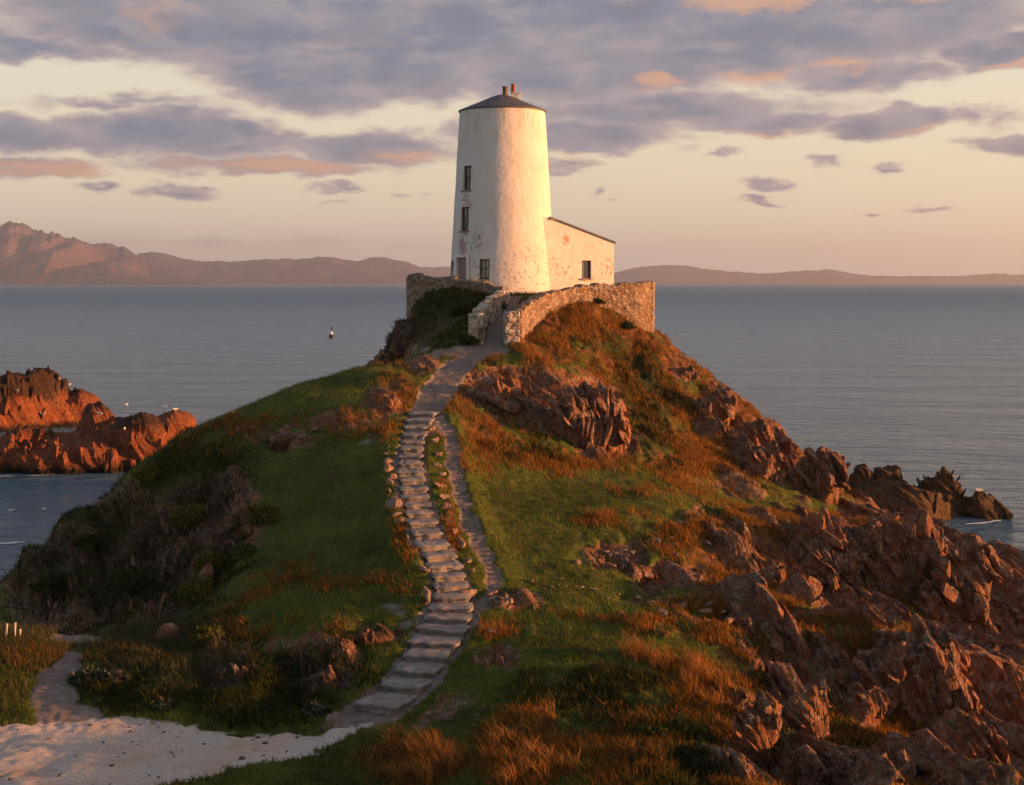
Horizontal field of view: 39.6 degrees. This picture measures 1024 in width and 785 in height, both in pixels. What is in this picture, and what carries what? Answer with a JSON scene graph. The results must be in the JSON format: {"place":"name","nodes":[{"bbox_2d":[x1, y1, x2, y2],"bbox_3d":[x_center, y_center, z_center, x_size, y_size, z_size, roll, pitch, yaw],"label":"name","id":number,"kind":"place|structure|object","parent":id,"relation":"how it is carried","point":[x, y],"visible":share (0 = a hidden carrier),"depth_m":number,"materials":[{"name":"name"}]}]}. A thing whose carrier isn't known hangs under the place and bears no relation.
{"place":"outdoors","nodes":[
{"label":"outdoors","id":0,"kind":"place"},
{"bbox_2d":[0,221,203,284],"bbox_3d":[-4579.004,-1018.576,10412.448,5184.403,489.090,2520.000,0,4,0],"label":"mountain","id":1,"kind":"structure","parent":0,"point":[29,255],"depth_m":9690.61,"materials":[{"name":"stone"}]},
{"bbox_2d":[137,252,441,283],"bbox_3d":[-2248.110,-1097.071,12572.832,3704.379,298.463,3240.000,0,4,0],"label":"coastal hills","id":2,"kind":"structure","parent":0,"point":[336,270],"depth_m":11745.45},
{"bbox_2d":[0,287,1023,784],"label":"headland terrain","id":3,"kind":"structure","parent":0,"point":[54,696],"depth_m":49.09,"materials":[{"name":"plant"}]},
{"bbox_2d":[66,666,103,684],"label":"sea holly","id":4,"kind":"object","parent":3,"relation":"on","point":[80,676],"visible":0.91,"depth_m":38.54,"materials":[{"name":"green plant"}]},
{"bbox_2d":[98,668,132,685],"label":"sea holly","id":5,"kind":"object","parent":3,"relation":"on","point":[112,674],"visible":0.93,"depth_m":38.42,"materials":[{"name":"green plant"}]},
{"bbox_2d":[0,607,251,713],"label":"marram grass","id":6,"kind":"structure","parent":3,"relation":"on","point":[128,630],"depth_m":40.44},
{"bbox_2d":[130,463,159,479],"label":"gorse bush","id":7,"kind":"object","parent":3,"relation":"on","point":[144,471],"visible":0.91,"depth_m":56.89,"materials":[{"name":"green plant"}]},
{"bbox_2d":[148,697,178,713],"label":"sea holly","id":8,"kind":"object","parent":3,"relation":"on","point":[153,707],"visible":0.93,"depth_m":36.69,"materials":[{"name":"green plant"}]},
{"bbox_2d":[156,623,179,640],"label":"boulder","id":9,"kind":"object","parent":3,"relation":"on","point":[166,627],"visible":0.56,"depth_m":42.20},
{"bbox_2d":[0,716,372,784],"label":"gravel clearing","id":10,"kind":"structure","parent":3,"relation":"on","point":[44,761],"depth_m":34.09,"materials":[{"name":"gravel"}]},
{"bbox_2d":[0,721,355,784],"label":"pebbles","id":11,"kind":"object","parent":10,"relation":"on","point":[240,758],"visible":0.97,"depth_m":34.12,"materials":[{"name":"stone"}]},
{"bbox_2d":[171,574,219,602],"bbox_3d":[-10.293,6.465,46.911,1.758,0.912,2.060,0,4,0],"label":"gorse bush","id":12,"kind":"object","parent":3,"relation":"on","point":[189,587],"visible":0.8,"depth_m":46.58,"materials":[{"name":"green plant"}]},
{"bbox_2d":[199,562,213,581],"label":"boulder","id":13,"kind":"object","parent":3,"relation":"on","point":[207,569],"visible":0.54,"depth_m":48.02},
{"bbox_2d":[193,550,226,572],"bbox_3d":[-10.334,5.837,48.813,1.266,0.833,1.340,0,4,0],"label":"gorse bush","id":14,"kind":"object","parent":3,"relation":"on","point":[202,562],"visible":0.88,"depth_m":48.64,"materials":[{"name":"green plant"}]},
{"bbox_2d":[300,698,332,717],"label":"sea holly","id":15,"kind":"object","parent":3,"relation":"on","point":[315,707],"visible":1,"depth_m":36.04,"materials":[{"name":"green plant"}]},
{"bbox_2d":[317,718,335,730],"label":"boulder","id":16,"kind":"object","parent":3,"relation":"on","point":[331,721],"visible":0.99,"depth_m":35.31,"materials":[{"name":"stone"}]},
{"bbox_2d":[384,463,393,474],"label":"stone","id":17,"kind":"object","parent":3,"relation":"on","point":[388,467],"visible":0.95,"depth_m":51.14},
{"bbox_2d":[381,394,401,409],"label":"rock outcrop","id":18,"kind":"object","parent":3,"relation":"on","point":[392,401],"visible":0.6,"depth_m":57.66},
{"bbox_2d":[385,498,402,508],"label":"stone","id":19,"kind":"object","parent":3,"relation":"on","point":[392,503],"visible":1,"depth_m":48.00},
{"bbox_2d":[336,296,520,727],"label":"footpath","id":20,"kind":"structure","parent":3,"relation":"on","point":[446,379],"depth_m":50.11,"materials":[{"name":"stone"}]},
{"bbox_2d":[355,690,419,715],"bbox_3d":[-3.208,8.109,36.832,1.228,0.468,1.409,2,5,28],"label":"stone step","id":21,"kind":"object","parent":20,"relation":"on","point":[387,702],"visible":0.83,"depth_m":36.47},
{"bbox_2d":[380,675,432,693],"bbox_3d":[-2.775,7.853,37.712,1.202,0.467,1.027,2,5,21],"label":"stone step","id":22,"kind":"object","parent":20,"relation":"on","point":[403,684],"visible":0.66,"depth_m":37.43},
{"bbox_2d":[398,459,422,467],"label":"stone step","id":23,"kind":"object","parent":20,"relation":"on","point":[415,463],"visible":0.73,"depth_m":51.69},
{"bbox_2d":[396,467,425,476],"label":"stone step","id":24,"kind":"object","parent":20,"relation":"on","point":[411,472],"visible":0.73,"depth_m":50.92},
{"bbox_2d":[398,453,423,459],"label":"stone step","id":25,"kind":"object","parent":20,"relation":"on","point":[411,456],"visible":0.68,"depth_m":52.40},
{"bbox_2d":[398,476,425,485],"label":"stone step","id":26,"kind":"object","parent":20,"relation":"on","point":[410,481],"visible":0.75,"depth_m":50.24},
{"bbox_2d":[400,445,423,453],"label":"stone step","id":27,"kind":"object","parent":20,"relation":"on","point":[411,449],"visible":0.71,"depth_m":53.07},
{"bbox_2d":[401,439,425,445],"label":"stone step","id":28,"kind":"object","parent":20,"relation":"on","point":[418,442],"visible":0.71,"depth_m":53.84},
{"bbox_2d":[399,484,428,493],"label":"stone step","id":29,"kind":"object","parent":20,"relation":"on","point":[420,488],"visible":0.66,"depth_m":49.57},
{"bbox_2d":[400,493,429,501],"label":"stone step","id":30,"kind":"object","parent":20,"relation":"on","point":[412,497],"visible":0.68,"depth_m":48.90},
{"bbox_2d":[403,432,427,438],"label":"stone step","id":31,"kind":"object","parent":20,"relation":"on","point":[414,435],"visible":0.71,"depth_m":54.44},
{"bbox_2d":[403,501,431,509],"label":"stone step","id":32,"kind":"object","parent":20,"relation":"on","point":[408,505],"visible":0.66,"depth_m":48.34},
{"bbox_2d":[404,424,430,432],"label":"stone step","id":33,"kind":"object","parent":20,"relation":"on","point":[422,428],"visible":0.68,"depth_m":55.31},
{"bbox_2d":[404,509,433,518],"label":"stone step","id":34,"kind":"object","parent":20,"relation":"on","point":[417,513],"visible":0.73,"depth_m":47.64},
{"bbox_2d":[395,661,444,678],"bbox_3d":[-2.524,7.602,38.506,1.263,0.460,1.141,1,5,18],"label":"stone step","id":35,"kind":"object","parent":20,"relation":"on","point":[422,669],"visible":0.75,"depth_m":38.19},
{"bbox_2d":[405,417,434,424],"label":"stone step","id":36,"kind":"object","parent":20,"relation":"on","point":[423,420],"visible":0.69,"depth_m":56.09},
{"bbox_2d":[405,517,438,528],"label":"stone step","id":37,"kind":"object","parent":20,"relation":"on","point":[420,522],"visible":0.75,"depth_m":46.94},
{"bbox_2d":[408,411,438,417],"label":"stone step","id":38,"kind":"object","parent":20,"relation":"on","point":[415,414],"visible":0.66,"depth_m":56.89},
{"bbox_2d":[409,527,442,539],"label":"stone step","id":39,"kind":"object","parent":20,"relation":"on","point":[430,533],"visible":0.69,"depth_m":46.04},
{"bbox_2d":[423,586,430,602],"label":"stone","id":40,"kind":"object","parent":20,"relation":"on","point":[426,594],"visible":1,"depth_m":41.83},
{"bbox_2d":[403,647,452,663],"bbox_3d":[-2.297,7.349,39.252,1.259,0.473,0.931,1,5,13],"label":"stone step","id":41,"kind":"object","parent":20,"relation":"on","point":[440,655],"visible":0.73,"depth_m":38.95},
{"bbox_2d":[413,539,449,551],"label":"stone step","id":42,"kind":"object","parent":20,"relation":"on","point":[433,545],"visible":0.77,"depth_m":45.25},
{"bbox_2d":[407,633,463,652],"bbox_3d":[-2.141,7.111,39.970,1.511,0.472,1.028,1,4,9],"label":"stone step","id":43,"kind":"object","parent":20,"relation":"on","point":[421,640],"visible":0.68,"depth_m":39.67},
{"bbox_2d":[419,549,457,561],"bbox_3d":[-2.338,5.269,44.822,1.037,0.471,1.018,-2,5,-20],"label":"stone step","id":44,"kind":"object","parent":20,"relation":"on","point":[439,555],"visible":0.68,"depth_m":44.49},
{"bbox_2d":[416,622,471,636],"bbox_3d":[-1.953,6.878,40.624,1.526,0.467,0.802,1,5,17],"label":"stone step","id":45,"kind":"object","parent":20,"relation":"on","point":[443,629],"visible":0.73,"depth_m":40.42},
{"bbox_2d":[424,560,463,571],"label":"stone step","id":46,"kind":"object","parent":20,"relation":"on","point":[450,566],"visible":0.63,"depth_m":43.81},
{"bbox_2d":[430,571,465,582],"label":"stone step","id":47,"kind":"object","parent":20,"relation":"on","point":[438,577],"visible":0.64,"depth_m":43.20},
{"bbox_2d":[424,612,472,624],"bbox_3d":[-1.832,6.663,41.199,1.399,0.466,0.759,1,5,11],"label":"stone step","id":48,"kind":"object","parent":20,"relation":"on","point":[451,618],"visible":0.69,"depth_m":40.95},
{"bbox_2d":[432,581,468,591],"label":"stone step","id":49,"kind":"object","parent":20,"relation":"on","point":[452,586],"visible":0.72,"depth_m":42.67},
{"bbox_2d":[428,602,473,612],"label":"stone step","id":50,"kind":"object","parent":20,"relation":"on","point":[445,607],"visible":0.69,"depth_m":41.48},
{"bbox_2d":[433,591,470,602],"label":"stone step","id":51,"kind":"object","parent":20,"relation":"on","point":[452,597],"visible":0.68,"depth_m":42.04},
{"bbox_2d":[468,312,484,344],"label":"gate pillar","id":52,"kind":"structure","parent":20,"relation":"on","point":[476,325],"depth_m":68.53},
{"bbox_2d":[503,311,519,345],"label":"gate pillar","id":53,"kind":"structure","parent":20,"relation":"on","point":[511,325],"depth_m":67.65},
{"bbox_2d":[0,285,906,784],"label":"scrub","id":54,"kind":"object","parent":3,"relation":"on","point":[586,677],"visible":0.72,"depth_m":38.70,"materials":[{"name":"plant"}]},
{"bbox_2d":[448,303,475,313],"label":"dark bush","id":55,"kind":"object","parent":3,"relation":"on","point":[463,308],"visible":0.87,"depth_m":73.20,"materials":[{"name":"green plant"}]},
{"bbox_2d":[0,291,933,784],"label":"dry heath","id":56,"kind":"object","parent":3,"relation":"on","point":[560,739],"visible":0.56,"depth_m":45.50,"materials":[{"name":"plant"}]},
{"bbox_2d":[459,335,480,344],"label":"dark bush","id":57,"kind":"object","parent":3,"relation":"on","point":[471,338],"visible":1,"depth_m":68.26,"materials":[{"name":"green plant"}]},
{"bbox_2d":[472,289,510,329],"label":"parapet wall","id":58,"kind":"structure","parent":3,"relation":"on","point":[490,306],"depth_m":71.88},
{"bbox_2d":[3,320,1023,784],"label":"bedrock","id":59,"kind":"structure","parent":3,"relation":"attached to","point":[805,756],"depth_m":41.67,"materials":[{"name":"stone"}]},
{"bbox_2d":[29,567,67,592],"bbox_3d":[-16.985,7.018,52.990,1.867,0.891,1.714,0,4,0],"label":"dark bush","id":60,"kind":"object","parent":59,"relation":"on","point":[57,583],"visible":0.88,"depth_m":52.61,"materials":[{"name":"green plant"}]},
{"bbox_2d":[72,531,112,549],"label":"dark bush","id":61,"kind":"object","parent":59,"relation":"on","point":[101,538],"visible":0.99,"depth_m":54.18,"materials":[{"name":"green plant"}]},
{"bbox_2d":[157,536,200,588],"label":"rock outcrop","id":62,"kind":"object","parent":59,"relation":"on","point":[176,557],"visible":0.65,"depth_m":50.85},
{"bbox_2d":[169,503,206,525],"bbox_3d":[-12.059,4.540,53.066,1.360,0.892,1.683,-2,5,-23],"label":"gorse bush","id":63,"kind":"object","parent":59,"relation":"on","point":[192,510],"visible":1,"depth_m":52.78,"materials":[{"name":"green plant"}]},
{"bbox_2d":[188,623,232,647],"bbox_3d":[-8.744,7.116,41.377,1.375,0.690,1.241,0,4,0],"label":"gorse bush","id":64,"kind":"object","parent":59,"relation":"on","point":[202,631],"visible":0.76,"depth_m":41.21,"materials":[{"name":"green plant"}]},
{"bbox_2d":[210,663,250,692],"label":"rock outcrop","id":65,"kind":"object","parent":59,"relation":"on","point":[220,675],"visible":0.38,"depth_m":38.41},
{"bbox_2d":[212,503,261,554],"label":"rock outcrop","id":66,"kind":"object","parent":59,"relation":"on","point":[239,529],"visible":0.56,"depth_m":50.23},
{"bbox_2d":[229,541,258,557],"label":"gorse bush","id":67,"kind":"object","parent":59,"relation":"on","point":[244,549],"visible":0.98,"depth_m":48.25,"materials":[{"name":"green plant"}]},
{"bbox_2d":[244,497,283,524],"bbox_3d":[-8.990,4.244,50.785,1.884,1.059,1.691,0,4,0],"label":"gorse bush","id":68,"kind":"object","parent":59,"relation":"on","point":[267,511],"visible":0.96,"depth_m":50.41,"materials":[{"name":"green plant"}]},
{"bbox_2d":[266,431,295,452],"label":"rock outcrop","id":69,"kind":"object","parent":59,"relation":"on","point":[278,441],"visible":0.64,"depth_m":56.33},
{"bbox_2d":[299,663,340,696],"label":"rock outcrop","id":70,"kind":"object","parent":59,"relation":"on","point":[321,678],"visible":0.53,"depth_m":37.78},
{"bbox_2d":[353,623,397,646],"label":"rock outcrop","id":71,"kind":"object","parent":59,"relation":"on","point":[379,634],"visible":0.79,"depth_m":40.00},
{"bbox_2d":[378,324,411,363],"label":"rock outcrop","id":72,"kind":"object","parent":59,"relation":"on","point":[398,341],"visible":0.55,"depth_m":74.97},
{"bbox_2d":[406,272,506,317],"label":"retaining wall","id":73,"kind":"structure","parent":59,"relation":"on","point":[418,284],"depth_m":78.00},
{"bbox_2d":[472,650,506,666],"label":"rock outcrop","id":74,"kind":"object","parent":59,"relation":"on","point":[497,657],"visible":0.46,"depth_m":38.25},
{"bbox_2d":[467,377,530,413],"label":"rock outcrop","id":75,"kind":"object","parent":59,"relation":"on","point":[502,395],"visible":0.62,"depth_m":60.08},
{"bbox_2d":[613,556,657,585],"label":"rock outcrop","id":76,"kind":"object","parent":59,"relation":"on","point":[636,572],"visible":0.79,"depth_m":45.91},
{"bbox_2d":[663,713,709,744],"bbox_3d":[3.925,7.729,32.518,1.217,0.712,1.150,0,4,0],"label":"gorse bush","id":77,"kind":"object","parent":59,"relation":"on","point":[682,721],"visible":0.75,"depth_m":32.38,"materials":[{"name":"green plant"}]},
{"bbox_2d":[679,366,700,380],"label":"rock outcrop","id":78,"kind":"object","parent":59,"relation":"on","point":[689,372],"visible":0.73,"depth_m":72.96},
{"bbox_2d":[694,383,737,425],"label":"rock outcrop","id":79,"kind":"object","parent":59,"relation":"on","point":[720,401],"visible":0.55,"depth_m":69.57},
{"bbox_2d":[683,514,750,542],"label":"rock outcrop","id":80,"kind":"object","parent":59,"relation":"on","point":[740,528],"visible":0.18,"depth_m":50.72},
{"bbox_2d":[724,611,756,637],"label":"rock outcrop","id":81,"kind":"object","parent":59,"relation":"on","point":[745,620],"visible":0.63,"depth_m":42.17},
{"bbox_2d":[732,689,782,767],"bbox_3d":[5.361,8.036,32.335,1.525,2.676,0.966,0,4,0],"label":"rock outcrop","id":82,"kind":"object","parent":59,"relation":"on","point":[756,727],"visible":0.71,"depth_m":32.05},
{"bbox_2d":[741,417,775,446],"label":"rock outcrop","id":83,"kind":"object","parent":59,"relation":"on","point":[759,431],"visible":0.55,"depth_m":67.30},
{"bbox_2d":[744,669,776,686],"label":"gorse bush","id":84,"kind":"object","parent":59,"relation":"on","point":[765,680],"visible":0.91,"depth_m":38.30,"materials":[{"name":"green plant"}]},
{"bbox_2d":[737,440,789,482],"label":"rock outcrop","id":85,"kind":"object","parent":59,"relation":"on","point":[765,461],"visible":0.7,"depth_m":64.18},
{"bbox_2d":[781,678,830,740],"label":"rock outcrop","id":86,"kind":"object","parent":59,"relation":"on","point":[807,711],"visible":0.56,"depth_m":34.15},
{"bbox_2d":[805,575,822,595],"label":"boulder","id":87,"kind":"object","parent":59,"relation":"on","point":[816,585],"visible":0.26,"depth_m":49.21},
{"bbox_2d":[871,747,916,782],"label":"rock outcrop","id":88,"kind":"object","parent":59,"relation":"on","point":[900,759],"visible":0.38,"depth_m":32.52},
{"bbox_2d":[829,613,982,729],"bbox_3d":[11.254,8.553,40.997,4.468,4.603,4.621,0,4,0],"label":"rock outcrop","id":89,"kind":"object","parent":59,"relation":"on","point":[917,670],"visible":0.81,"depth_m":39.53,"materials":[{"name":"stone"}]},
{"bbox_2d":[912,532,1004,625],"bbox_3d":[15.879,7.580,51.340,3.108,5.021,2.305,-1,4,-7],"label":"rock outcrop","id":90,"kind":"object","parent":59,"relation":"on","point":[970,562],"visible":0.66,"depth_m":50.68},
{"bbox_2d":[925,708,1010,765],"bbox_3d":[11.377,8.933,35.843,2.220,1.964,1.871,0,4,0],"label":"rock outcrop","id":91,"kind":"object","parent":59,"relation":"on","point":[960,731],"visible":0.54,"depth_m":35.25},
{"bbox_2d":[450,84,615,294],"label":"lighthouse","id":92,"kind":"object","parent":3,"relation":"on","point":[511,233],"visible":0.88,"depth_m":77.25,"materials":[{"name":"paint"}]},
{"bbox_2d":[455,255,468,279],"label":"door","id":93,"kind":"structure","parent":92,"relation":"in","point":[463,262],"depth_m":77.86,"materials":[{"name":"white wood"}]},
{"bbox_2d":[458,207,468,232],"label":"window","id":94,"kind":"structure","parent":92,"relation":"in","point":[465,210],"depth_m":77.92,"materials":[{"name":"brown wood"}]},
{"bbox_2d":[461,166,471,191],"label":"window","id":95,"kind":"structure","parent":92,"relation":"in","point":[467,168],"depth_m":77.77,"materials":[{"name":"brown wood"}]},
{"bbox_2d":[477,259,490,280],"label":"window","id":96,"kind":"structure","parent":92,"relation":"in","point":[484,263],"depth_m":77.14,"materials":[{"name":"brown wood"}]},
{"bbox_2d":[580,260,592,279],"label":"window","id":97,"kind":"structure","parent":92,"relation":"in","point":[585,263],"depth_m":79.42,"materials":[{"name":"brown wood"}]},
{"bbox_2d":[363,608,732,784],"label":"tall dry grass","id":98,"kind":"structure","parent":3,"relation":"on","point":[424,750],"depth_m":32.04,"materials":[{"name":"plant"}]},
{"bbox_2d":[511,281,651,337],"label":"retaining wall","id":99,"kind":"structure","parent":3,"relation":"on","point":[632,301],"depth_m":74.20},
{"bbox_2d":[541,381,632,453],"bbox_3d":[3.114,1.577,60.095,3.969,4.129,3.831,0,4,0],"label":"rock outcrop","id":100,"kind":"object","parent":3,"relation":"on","point":[586,415],"visible":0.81,"depth_m":59.05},
{"bbox_2d":[621,320,637,329],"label":"dark bush","id":101,"kind":"object","parent":3,"relation":"on","point":[627,325],"visible":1,"depth_m":73.71,"materials":[{"name":"green plant"}]},
{"bbox_2d":[614,281,654,331],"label":"retaining wall","id":102,"kind":"structure","parent":3,"relation":"on","point":[652,316],"depth_m":76.99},
{"bbox_2d":[624,723,667,743],"bbox_3d":[3.021,7.755,32.058,1.047,0.645,1.144,0,4,0],"label":"dark bush","id":103,"kind":"object","parent":3,"relation":"on","point":[642,732],"visible":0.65,"depth_m":31.97,"materials":[{"name":"green plant"}]},
{"bbox_2d":[785,446,850,506],"bbox_3d":[13.976,4.280,65.374,3.114,3.725,2.810,2,5,23],"label":"rock outcrop","id":104,"kind":"object","parent":3,"relation":"on","point":[813,468],"visible":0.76,"depth_m":64.67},
{"bbox_2d":[782,505,865,596],"bbox_3d":[11.137,6.132,52.106,3.886,3.821,2.746,-3,5,-34],"label":"rock outcrop","id":105,"kind":"object","parent":3,"relation":"on","point":[823,545],"visible":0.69,"depth_m":51.70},
{"bbox_2d":[816,478,833,505],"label":"boulder","id":106,"kind":"object","parent":3,"relation":"on","point":[825,496],"visible":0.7,"depth_m":64.33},
{"bbox_2d":[840,682,889,729],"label":"rock outcrop","id":107,"kind":"object","parent":3,"relation":"on","point":[868,706],"visible":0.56,"depth_m":38.19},
{"bbox_2d":[856,511,948,597],"bbox_3d":[14.401,6.657,53.340,4.550,4.509,3.364,0,4,0],"label":"rock outcrop","id":108,"kind":"object","parent":3,"relation":"on","point":[899,558],"visible":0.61,"depth_m":52.19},
{"bbox_2d":[0,284,1023,579],"bbox_3d":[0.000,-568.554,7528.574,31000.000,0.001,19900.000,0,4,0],"label":"sea","id":109,"kind":"structure","parent":0,"point":[916,380],"depth_m":273.33,"materials":[{"name":"liquid"}]},
{"bbox_2d":[0,366,101,431],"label":"islet","id":110,"kind":"object","parent":109,"relation":"in","point":[59,403],"visible":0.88,"depth_m":136.42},
{"bbox_2d":[0,412,175,474],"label":"islet","id":111,"kind":"object","parent":109,"relation":"in","point":[115,447],"visible":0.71,"depth_m":105.74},
{"bbox_2d":[76,401,196,435],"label":"islet","id":112,"kind":"object","parent":109,"relation":"in","point":[177,421],"visible":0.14,"depth_m":121.70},
{"bbox_2d":[0,473,1000,543],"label":"sea foam","id":113,"kind":"object","parent":109,"relation":"on","point":[53,473],"visible":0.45,"depth_m":82.65,"materials":[{"name":"white"}]},
{"bbox_2d":[844,463,1012,520],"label":"islet","id":114,"kind":"object","parent":109,"relation":"in","point":[939,495],"visible":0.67,"depth_m":84.84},
{"bbox_2d":[0,0,1023,275],"label":"sky","id":115,"kind":"structure","parent":0,"point":[867,137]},
{"bbox_2d":[420,265,1023,283],"bbox_3d":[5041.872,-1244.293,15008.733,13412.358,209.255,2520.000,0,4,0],"label":"distant hills","id":116,"kind":"structure","parent":0,"point":[670,274],"depth_m":14309.35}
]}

